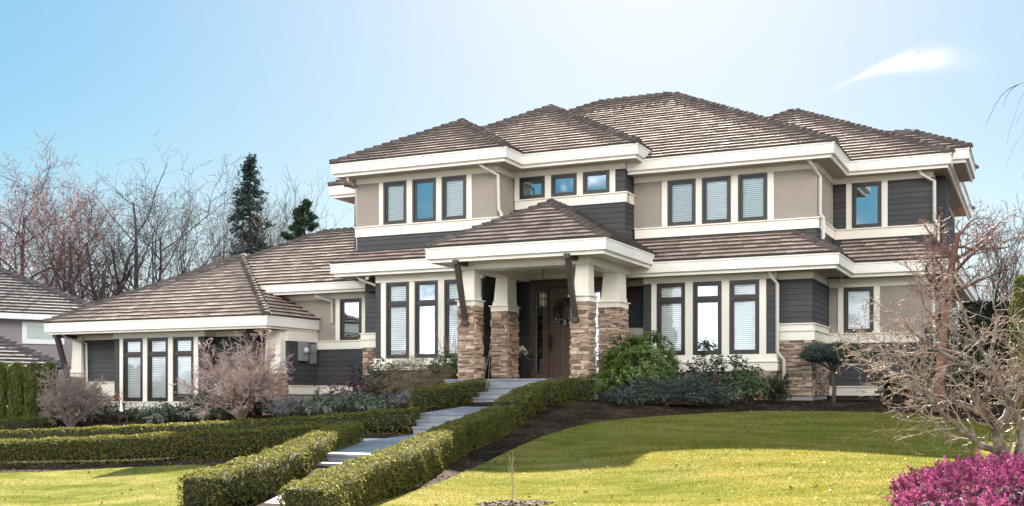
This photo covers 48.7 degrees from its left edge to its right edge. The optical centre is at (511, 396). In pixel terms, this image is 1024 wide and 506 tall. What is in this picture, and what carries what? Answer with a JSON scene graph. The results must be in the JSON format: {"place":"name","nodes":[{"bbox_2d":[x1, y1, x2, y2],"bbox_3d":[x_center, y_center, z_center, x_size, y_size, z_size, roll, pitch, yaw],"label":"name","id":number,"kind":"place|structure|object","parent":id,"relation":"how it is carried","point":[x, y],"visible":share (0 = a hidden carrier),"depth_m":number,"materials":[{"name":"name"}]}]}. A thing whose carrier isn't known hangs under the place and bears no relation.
{"place":"outdoors","nodes":[
{"label":"outdoors","id":0,"kind":"place"},
{"bbox_2d":[361,438,378,440],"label":"side path","id":1,"kind":"structure","parent":0,"point":[366,439],"depth_m":22.86,"materials":[{"name":"concrete"}]},
{"bbox_2d":[265,406,486,503],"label":"path","id":2,"kind":"structure","parent":0,"point":[370,446],"depth_m":20.16,"materials":[{"name":"grey concrete"}]},
{"bbox_2d":[0,410,1007,505],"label":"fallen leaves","id":3,"kind":"object","parent":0,"point":[590,468],"visible":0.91,"depth_m":16.41,"materials":[{"name":"brown plant"}]},
{"bbox_2d":[0,396,1009,505],"bbox_3d":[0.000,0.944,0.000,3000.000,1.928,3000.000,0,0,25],"label":"ground","id":4,"kind":"structure","parent":0,"point":[557,410],"depth_m":24.36,"materials":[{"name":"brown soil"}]},
{"bbox_2d":[0,361,8,420],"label":"cedar tree","id":5,"kind":"object","parent":4,"relation":"on","point":[4,366],"visible":0.66,"depth_m":34.25,"materials":[{"name":"green plant"}]},
{"bbox_2d":[7,361,25,419],"bbox_3d":[-14.897,-0.035,34.142,0.638,2.059,0.663,0,0,25],"label":"cedar tree","id":6,"kind":"object","parent":4,"relation":"on","point":[15,391],"visible":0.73,"depth_m":33.93,"materials":[{"name":"green plant"}]},
{"bbox_2d":[0,416,42,432],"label":"boxwood hedge","id":7,"kind":"object","parent":4,"relation":"on","point":[22,423],"visible":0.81,"depth_m":32.36,"materials":[{"name":"green plant"}]},
{"bbox_2d":[23,361,40,418],"bbox_3d":[-14.278,-0.034,33.843,0.694,2.037,0.667,0,0,25],"label":"cedar tree","id":8,"kind":"object","parent":4,"relation":"on","point":[31,404],"visible":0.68,"depth_m":33.62,"materials":[{"name":"green plant"}]},
{"bbox_2d":[0,223,85,294],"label":"bare tree","id":9,"kind":"object","parent":4,"relation":"on","point":[25,254],"visible":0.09,"depth_m":61.78,"materials":[{"name":"brown plant"}]},
{"bbox_2d":[0,267,90,391],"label":"neighbouring house","id":10,"kind":"structure","parent":4,"relation":"on","point":[28,305],"depth_m":43.63,"materials":[{"name":"grey paint"}]},
{"bbox_2d":[22,322,63,344],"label":"window","id":11,"kind":"structure","parent":10,"relation":"in","point":[32,332],"depth_m":43.58,"materials":[{"name":"white glass"}]},
{"bbox_2d":[39,362,59,427],"bbox_3d":[-13.715,-0.028,33.582,0.643,2.011,0.627,0,0,25],"label":"cedar tree","id":12,"kind":"object","parent":4,"relation":"on","point":[49,366],"visible":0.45,"depth_m":33.40,"materials":[{"name":"green plant"}]},
{"bbox_2d":[0,124,128,301],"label":"bare tree","id":13,"kind":"object","parent":4,"relation":"on","point":[20,248],"visible":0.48,"depth_m":56.99,"materials":[{"name":"brown plant"}]},
{"bbox_2d":[33,363,117,426],"bbox_3d":[-12.913,0.036,33.109,2.081,1.995,2.128,0,0,25],"label":"japanese maple","id":14,"kind":"object","parent":4,"relation":"on","point":[69,402],"visible":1,"depth_m":32.89,"materials":[{"name":"brown plant"}]},
{"bbox_2d":[0,153,154,303],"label":"bare tree","id":15,"kind":"object","parent":4,"relation":"on","point":[86,240],"visible":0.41,"depth_m":56.16,"materials":[{"name":"brown plant"}]},
{"bbox_2d":[0,159,162,302],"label":"bare tree","id":16,"kind":"object","parent":4,"relation":"on","point":[64,258],"visible":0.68,"depth_m":53.22,"materials":[{"name":"brown plant"}]},
{"bbox_2d":[12,129,194,303],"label":"bare tree","id":17,"kind":"object","parent":4,"relation":"on","point":[102,288],"visible":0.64,"depth_m":54.27,"materials":[{"name":"brown plant"}]},
{"bbox_2d":[0,464,213,505],"bbox_3d":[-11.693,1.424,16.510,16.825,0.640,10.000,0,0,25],"label":"side lawn","id":18,"kind":"structure","parent":4,"relation":"on","point":[113,488],"depth_m":17.25,"materials":[{"name":"green plant"}]},
{"bbox_2d":[84,402,148,421],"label":"dark rhododendron","id":19,"kind":"object","parent":4,"relation":"on","point":[111,414],"visible":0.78,"depth_m":33.35,"materials":[{"name":"green plant"}]},
{"bbox_2d":[110,388,125,422],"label":"young sapling","id":20,"kind":"object","parent":4,"relation":"on","point":[119,398],"visible":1,"depth_m":32.94,"materials":[{"name":"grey plant"}]},
{"bbox_2d":[119,402,127,422],"bbox_3d":[-11.225,0.467,32.734,0.311,0.628,0.037,0,0,25],"label":"plant tag","id":21,"kind":"object","parent":4,"relation":"on","point":[121,407],"visible":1,"depth_m":32.75,"materials":[{"name":"white plastic"}]},
{"bbox_2d":[55,150,270,292],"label":"bare tree","id":22,"kind":"object","parent":4,"relation":"on","point":[161,258],"visible":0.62,"depth_m":56.17,"materials":[{"name":"brown plant"}]},
{"bbox_2d":[137,397,190,423],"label":"rhododendron","id":23,"kind":"object","parent":4,"relation":"on","point":[165,410],"visible":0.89,"depth_m":31.87,"materials":[{"name":"green plant"}]},
{"bbox_2d":[0,422,331,464],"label":"boxwood hedge","id":24,"kind":"object","parent":4,"relation":"on","point":[180,445],"visible":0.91,"depth_m":20.81,"materials":[{"name":"green plant"}]},
{"bbox_2d":[138,190,230,277],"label":"bare tree","id":25,"kind":"object","parent":4,"relation":"on","point":[176,270],"visible":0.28,"depth_m":62.00,"materials":[{"name":"brown plant"}]},
{"bbox_2d":[172,390,232,421],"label":"rhododendron","id":26,"kind":"object","parent":4,"relation":"on","point":[216,412],"visible":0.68,"depth_m":31.33,"materials":[{"name":"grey plant"}]},
{"bbox_2d":[175,173,243,267],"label":"bare tree","id":27,"kind":"object","parent":4,"relation":"on","point":[222,219],"visible":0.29,"depth_m":65.50,"materials":[{"name":"brown plant"}]},
{"bbox_2d":[0,406,420,443],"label":"boxwood hedge","id":28,"kind":"object","parent":4,"relation":"on","point":[396,419],"visible":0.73,"depth_m":25.25,"materials":[{"name":"green plant"}]},
{"bbox_2d":[134,205,294,288],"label":"bare tree","id":29,"kind":"object","parent":4,"relation":"on","point":[269,245],"visible":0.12,"depth_m":55.64,"materials":[{"name":"brown plant"}]},
{"bbox_2d":[170,321,294,420],"bbox_3d":[-7.430,-0.614,30.831,3.130,2.879,2.866,0,0,25],"label":"japanese maple","id":30,"kind":"object","parent":4,"relation":"on","point":[256,380],"visible":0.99,"depth_m":30.69,"materials":[{"name":"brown plant"}]},
{"bbox_2d":[190,174,291,267],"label":"bare tree","id":31,"kind":"object","parent":4,"relation":"on","point":[232,227],"visible":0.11,"depth_m":62.09,"materials":[{"name":"brown plant"}]},
{"bbox_2d":[218,387,279,417],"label":"dark rhododendron","id":32,"kind":"object","parent":4,"relation":"on","point":[250,414],"visible":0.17,"depth_m":31.76,"materials":[{"name":"green plant"}]},
{"bbox_2d":[226,152,275,256],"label":"spruce tree","id":33,"kind":"object","parent":4,"relation":"on","point":[248,193],"visible":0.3,"depth_m":56.76,"materials":[{"name":"green plant"}]},
{"bbox_2d":[174,420,364,505],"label":"boxwood hedge","id":34,"kind":"object","parent":4,"relation":"on","point":[242,479],"visible":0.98,"depth_m":14.56,"materials":[{"name":"green plant"}]},
{"bbox_2d":[224,163,322,253],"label":"bare tree","id":35,"kind":"object","parent":4,"relation":"on","point":[270,217],"visible":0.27,"depth_m":58.22,"materials":[{"name":"brown plant"}]},
{"bbox_2d":[260,398,298,417],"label":"dark rhododendron","id":36,"kind":"object","parent":4,"relation":"on","point":[271,410],"visible":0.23,"depth_m":30.82,"materials":[{"name":"green plant"}]},
{"bbox_2d":[265,393,307,417],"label":"heather","id":37,"kind":"object","parent":4,"relation":"on","point":[280,406],"visible":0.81,"depth_m":29.59,"materials":[{"name":"grey plant"}]},
{"bbox_2d":[280,198,320,240],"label":"pine tree","id":38,"kind":"object","parent":4,"relation":"on","point":[300,224],"visible":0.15,"depth_m":55.27,"materials":[{"name":"green plant"}]},
{"bbox_2d":[269,166,350,242],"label":"bare tree","id":39,"kind":"object","parent":4,"relation":"on","point":[285,203],"visible":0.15,"depth_m":60.41,"materials":[{"name":"brown plant"}]},
{"bbox_2d":[295,389,354,415],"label":"rhododendron","id":40,"kind":"object","parent":4,"relation":"on","point":[326,406],"visible":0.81,"depth_m":29.02,"materials":[{"name":"green plant"}]},
{"bbox_2d":[311,452,377,466],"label":"steps","id":41,"kind":"structure","parent":4,"relation":"on","point":[335,458],"depth_m":16.97,"materials":[{"name":"grey concrete"}]},
{"bbox_2d":[313,374,397,408],"bbox_3d":[-4.226,-0.114,30.147,2.680,1.031,1.220,0,0,25],"label":"purple azalea","id":42,"kind":"object","parent":4,"relation":"on","point":[342,388],"visible":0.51,"depth_m":30.08,"materials":[{"name":"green plant"}]},
{"bbox_2d":[335,389,399,412],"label":"rhododendron","id":43,"kind":"object","parent":4,"relation":"on","point":[362,404],"visible":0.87,"depth_m":28.00,"materials":[{"name":"green plant"}]},
{"bbox_2d":[341,352,412,403],"bbox_3d":[-3.525,-0.426,30.345,2.058,1.494,1.469,0,0,25],"label":"dark rhododendron","id":44,"kind":"object","parent":4,"relation":"on","point":[373,372],"visible":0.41,"depth_m":30.31,"materials":[{"name":"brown plant"}]},
{"bbox_2d":[386,384,418,408],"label":"lavender","id":45,"kind":"object","parent":4,"relation":"on","point":[401,397],"visible":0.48,"depth_m":27.10,"materials":[{"name":"grey plant"}]},
{"bbox_2d":[357,351,457,404],"bbox_3d":[-2.523,-0.461,29.015,3.086,1.468,1.960,0,0,25],"label":"weeping maple","id":46,"kind":"object","parent":4,"relation":"on","point":[399,379],"visible":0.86,"depth_m":28.75,"materials":[{"name":"brown plant"}]},
{"bbox_2d":[419,349,458,386],"bbox_3d":[-1.673,-0.543,29.457,1.815,1.445,1.331,0,0,25],"label":"leucothoe","id":47,"kind":"object","parent":4,"relation":"on","point":[454,364],"visible":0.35,"depth_m":29.17,"materials":[{"name":"green plant"}]},
{"bbox_2d":[412,413,469,433],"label":"steps","id":48,"kind":"structure","parent":4,"relation":"on","point":[426,421],"depth_m":23.64,"materials":[{"name":"grey concrete"}]},
{"bbox_2d":[408,377,490,411],"bbox_3d":[-1.449,-0.048,26.519,0.633,0.853,2.550,0,0,34],"label":"boxwood hedge","id":49,"kind":"object","parent":4,"relation":"on","point":[423,398],"visible":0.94,"depth_m":26.12,"materials":[{"name":"green plant"}]},
{"bbox_2d":[436,331,491,378],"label":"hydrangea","id":50,"kind":"object","parent":4,"relation":"on","point":[455,347],"visible":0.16,"depth_m":29.93,"materials":[{"name":"green plant"}]},
{"bbox_2d":[43,91,978,416],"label":"house","id":51,"kind":"structure","parent":4,"relation":"on","point":[689,227],"depth_m":30.39,"materials":[{"name":"beige paint"}]},
{"bbox_2d":[123,338,142,400],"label":"window","id":52,"kind":"structure","parent":51,"relation":"in","point":[135,355],"depth_m":34.75,"materials":[{"name":"white glass"}]},
{"bbox_2d":[147,337,167,400],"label":"window","id":53,"kind":"structure","parent":51,"relation":"in","point":[158,352],"depth_m":34.34,"materials":[{"name":"white glass"}]},
{"bbox_2d":[173,337,193,400],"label":"window","id":54,"kind":"structure","parent":51,"relation":"in","point":[180,355],"depth_m":33.92,"materials":[{"name":"white glass"}]},
{"bbox_2d":[340,298,361,339],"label":"window","id":55,"kind":"structure","parent":51,"relation":"in","point":[350,309],"depth_m":33.73,"materials":[{"name":"white glass"}]},
{"bbox_2d":[383,180,405,224],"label":"window","id":56,"kind":"structure","parent":51,"relation":"in","point":[388,187],"depth_m":31.85,"materials":[{"name":"white glass"}]},
{"bbox_2d":[386,282,408,358],"bbox_3d":[-3.158,-2.117,31.553,0.740,2.115,0.155,0,0,25],"label":"window","id":57,"kind":"structure","parent":51,"relation":"in","point":[394,309],"depth_m":31.58,"materials":[{"name":"white glass"}]},
{"bbox_2d":[412,178,435,222],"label":"window","id":58,"kind":"structure","parent":51,"relation":"in","point":[423,190],"depth_m":31.42,"materials":[{"name":"blue glass"}]},
{"bbox_2d":[414,280,437,357],"bbox_3d":[-2.329,-2.117,31.165,0.730,2.115,0.155,0,0,25],"label":"window","id":59,"kind":"structure","parent":51,"relation":"in","point":[425,292],"depth_m":31.16,"materials":[{"name":"white glass"}]},
{"bbox_2d":[444,279,458,357],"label":"window","id":60,"kind":"structure","parent":51,"relation":"in","point":[450,305],"depth_m":30.84,"materials":[{"name":"white glass"}]},
{"bbox_2d":[442,175,465,220],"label":"window","id":61,"kind":"structure","parent":51,"relation":"in","point":[446,181],"depth_m":31.05,"materials":[{"name":"white glass"}]},
{"bbox_2d":[517,346,532,378],"bbox_3d":[0.131,-0.986,30.835,0.860,1.131,0.694,0,0,25],"label":"planter","id":62,"kind":"object","parent":51,"relation":"on","point":[524,366],"visible":0.36,"depth_m":30.60,"materials":[{"name":"black metal"}]},
{"bbox_2d":[519,176,544,199],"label":"window","id":63,"kind":"structure","parent":51,"relation":"in","point":[529,187],"depth_m":31.20,"materials":[{"name":"glass"}]},
{"bbox_2d":[538,268,547,306],"bbox_3d":[0.791,-2.798,28.666,0.250,1.076,0.250,0,0,25],"label":"porch lantern","id":64,"kind":"object","parent":51,"relation":"hanging from","point":[543,292],"visible":0.92,"depth_m":28.60,"materials":[{"name":"black metal"}]},
{"bbox_2d":[549,287,570,377],"bbox_3d":[1.544,-1.712,30.735,1.180,2.525,0.232,0,0,25],"label":"front door","id":65,"kind":"structure","parent":51,"relation":"in","point":[559,338],"depth_m":30.87,"materials":[{"name":"brown wood"}]},
{"bbox_2d":[553,297,570,324],"bbox_3d":[1.461,-2.302,30.617,0.783,0.760,0.216,0,0,25],"label":"wreath","id":66,"kind":"object","parent":51,"relation":"attached to","point":[556,311],"visible":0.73,"depth_m":30.67,"materials":[{"name":"green plant"}]},
{"bbox_2d":[551,173,576,196],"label":"window","id":67,"kind":"structure","parent":51,"relation":"in","point":[561,184],"depth_m":30.80,"materials":[{"name":"blue glass"}]},
{"bbox_2d":[583,170,609,193],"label":"window","id":68,"kind":"structure","parent":51,"relation":"in","point":[594,182],"depth_m":30.39,"materials":[{"name":"blue glass"}]},
{"bbox_2d":[657,282,684,355],"bbox_3d":[4.153,-2.005,29.458,0.760,1.870,0.155,0,0,25],"label":"window","id":69,"kind":"structure","parent":51,"relation":"in","point":[666,321],"depth_m":29.45,"materials":[{"name":"white glass"}]},
{"bbox_2d":[667,178,695,225],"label":"window","id":70,"kind":"structure","parent":51,"relation":"in","point":[672,195],"depth_m":30.11,"materials":[{"name":"white glass"}]},
{"bbox_2d":[693,281,722,354],"bbox_3d":[5.027,-2.005,29.049,0.750,1.870,0.155,0,0,25],"label":"window","id":71,"kind":"structure","parent":51,"relation":"in","point":[707,296],"depth_m":29.03,"materials":[{"name":"white glass"}]},
{"bbox_2d":[702,175,730,223],"bbox_3d":[5.377,-5.140,29.702,0.770,1.220,0.155,0,0,25],"label":"window","id":72,"kind":"structure","parent":51,"relation":"in","point":[725,216],"depth_m":29.71,"materials":[{"name":"white glass"}]},
{"bbox_2d":[729,279,758,353],"bbox_3d":[5.892,-2.005,28.644,0.760,1.870,0.155,0,0,25],"label":"window","id":73,"kind":"structure","parent":51,"relation":"in","point":[741,313],"depth_m":28.66,"materials":[{"name":"white glass"}]},
{"bbox_2d":[738,172,766,221],"bbox_3d":[6.242,-5.140,29.298,0.760,1.220,0.155,0,0,25],"label":"window","id":74,"kind":"structure","parent":51,"relation":"in","point":[743,202],"depth_m":29.31,"materials":[{"name":"white glass"}]},
{"bbox_2d":[844,286,873,332],"bbox_3d":[9.129,-2.270,29.780,0.760,1.200,0.155,0,0,25],"label":"window","id":75,"kind":"structure","parent":51,"relation":"in","point":[850,303],"depth_m":29.80,"materials":[{"name":"white glass"}]},
{"bbox_2d":[852,181,881,227],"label":"window","id":76,"kind":"structure","parent":51,"relation":"in","point":[866,196],"depth_m":30.45,"materials":[{"name":"blue glass"}]},
{"bbox_2d":[444,378,598,401],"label":"steps","id":77,"kind":"structure","parent":4,"relation":"on","point":[497,388],"depth_m":27.19,"materials":[{"name":"grey concrete"}]},
{"bbox_2d":[493,376,597,426],"bbox_3d":[0.690,0.086,24.945,1.166,1.115,4.395,0,0,25],"label":"boxwood hedge","id":78,"kind":"object","parent":4,"relation":"on","point":[526,400],"visible":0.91,"depth_m":25.10,"materials":[{"name":"green plant"}]},
{"bbox_2d":[579,370,620,399],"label":"pieris shrub","id":79,"kind":"object","parent":4,"relation":"on","point":[605,385],"visible":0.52,"depth_m":26.61,"materials":[{"name":"green plant"}]},
{"bbox_2d":[598,386,637,404],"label":"juniper","id":80,"kind":"object","parent":4,"relation":"on","point":[614,395],"visible":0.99,"depth_m":25.78,"materials":[{"name":"plant"}]},
{"bbox_2d":[596,328,681,398],"bbox_3d":[3.065,-0.770,27.411,2.233,1.802,2.101,0,0,25],"label":"rhododendron","id":81,"kind":"object","parent":4,"relation":"on","point":[659,366],"visible":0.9,"depth_m":26.94,"materials":[{"name":"green plant"}]},
{"bbox_2d":[619,370,744,405],"bbox_3d":[3.777,-0.183,25.686,3.076,0.835,1.516,0,0,25],"label":"juniper","id":82,"kind":"object","parent":4,"relation":"on","point":[663,392],"visible":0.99,"depth_m":25.50,"materials":[{"name":"green plant"}]},
{"bbox_2d":[360,410,1023,505],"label":"front lawn","id":83,"kind":"structure","parent":4,"relation":"on","point":[530,451],"depth_m":15.98,"materials":[{"name":"green plant"}]},
{"bbox_2d":[275,404,516,505],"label":"boxwood hedge","id":84,"kind":"object","parent":83,"relation":"on","point":[387,470],"visible":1,"depth_m":15.16,"materials":[{"name":"green plant"}]},
{"bbox_2d":[477,499,553,505],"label":"mulch ring","id":85,"kind":"object","parent":83,"relation":"on","point":[527,502],"visible":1,"depth_m":13.58,"materials":[{"name":"brown wood"}]},
{"bbox_2d":[507,456,515,499],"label":"young sapling","id":86,"kind":"object","parent":85,"relation":"on","point":[511,474],"visible":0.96,"depth_m":13.85,"materials":[{"name":"brown plant"}]},
{"bbox_2d":[826,242,1023,465],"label":"gnarled tree","id":87,"kind":"object","parent":83,"relation":"on","point":[981,408],"visible":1,"depth_m":12.67,"materials":[{"name":"brown plant"}]},
{"bbox_2d":[882,448,1023,505],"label":"heather","id":88,"kind":"object","parent":83,"relation":"on","point":[991,479],"visible":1,"depth_m":9.99,"materials":[{"name":"pink plant"}]},
{"bbox_2d":[1008,273,1023,426],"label":"cedar tree","id":89,"kind":"object","parent":83,"relation":"on","point":[1019,282],"visible":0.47,"depth_m":20.86,"materials":[{"name":"green plant"}]},
{"bbox_2d":[679,348,753,401],"bbox_3d":[4.972,-0.498,27.423,2.031,1.364,1.378,0,0,25],"label":"dark rhododendron","id":90,"kind":"object","parent":4,"relation":"on","point":[719,360],"visible":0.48,"depth_m":27.21,"materials":[{"name":"green plant"}]},
{"bbox_2d":[720,364,774,403],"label":"dark rhododendron","id":91,"kind":"object","parent":4,"relation":"on","point":[755,385],"visible":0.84,"depth_m":26.41,"materials":[{"name":"green plant"}]},
{"bbox_2d":[766,369,793,401],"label":"yew","id":92,"kind":"object","parent":4,"relation":"on","point":[780,390],"visible":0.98,"depth_m":26.62,"materials":[{"name":"green plant"}]},
{"bbox_2d":[796,340,880,402],"bbox_3d":[7.795,-0.563,27.125,1.980,1.627,1.389,0,0,25],"label":"cloud pine","id":93,"kind":"object","parent":4,"relation":"on","point":[809,352],"visible":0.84,"depth_m":26.95,"materials":[{"name":"green plant"}]},
{"bbox_2d":[872,368,933,403],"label":"shrub","id":94,"kind":"object","parent":4,"relation":"on","point":[895,397],"visible":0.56,"depth_m":27.11,"materials":[{"name":"green plant"}]},
{"bbox_2d":[909,307,996,406],"bbox_3d":[10.329,-0.895,26.535,2.082,2.407,1.931,0,0,25],"label":"dark rhododendron","id":95,"kind":"object","parent":4,"relation":"on","point":[955,377],"visible":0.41,"depth_m":26.30,"materials":[{"name":"green plant"}]},
{"bbox_2d":[902,199,1023,411],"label":"paperbark maple","id":96,"kind":"object","parent":4,"relation":"on","point":[975,248],"visible":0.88,"depth_m":24.87,"materials":[{"name":"red plant"}]},
{"bbox_2d":[957,300,1010,403],"bbox_3d":[15.116,-1.068,29.290,6.726,3.133,1.520,0,0,34],"label":"evergreen hedge","id":97,"kind":"object","parent":4,"relation":"on","point":[987,309],"visible":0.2,"depth_m":30.26,"materials":[{"name":"green plant"}]},
{"bbox_2d":[958,195,1023,325],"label":"bare tree","id":98,"kind":"object","parent":4,"relation":"on","point":[994,283],"visible":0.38,"depth_m":41.85,"materials":[{"name":"brown plant"}]},
{"bbox_2d":[984,340,1010,402],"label":"dark rhododendron","id":99,"kind":"object","parent":4,"relation":"on","point":[1007,356],"visible":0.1,"depth_m":23.80,"materials":[{"name":"green plant"}]},
{"bbox_2d":[977,242,1023,403],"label":"bare tree","id":100,"kind":"object","parent":4,"relation":"on","point":[1006,277],"visible":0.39,"depth_m":40.28,"materials":[{"name":"brown plant"}]},
{"bbox_2d":[986,82,1023,252],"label":"weeping birch","id":101,"kind":"object","parent":4,"relation":"on","point":[1010,127],"visible":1,"depth_m":21.35,"materials":[{"name":"brown plant"}]},
{"bbox_2d":[0,0,1023,396],"label":"sky","id":102,"kind":"structure","parent":0,"point":[299,85],"materials":[{"name":"blue"}]}
]}

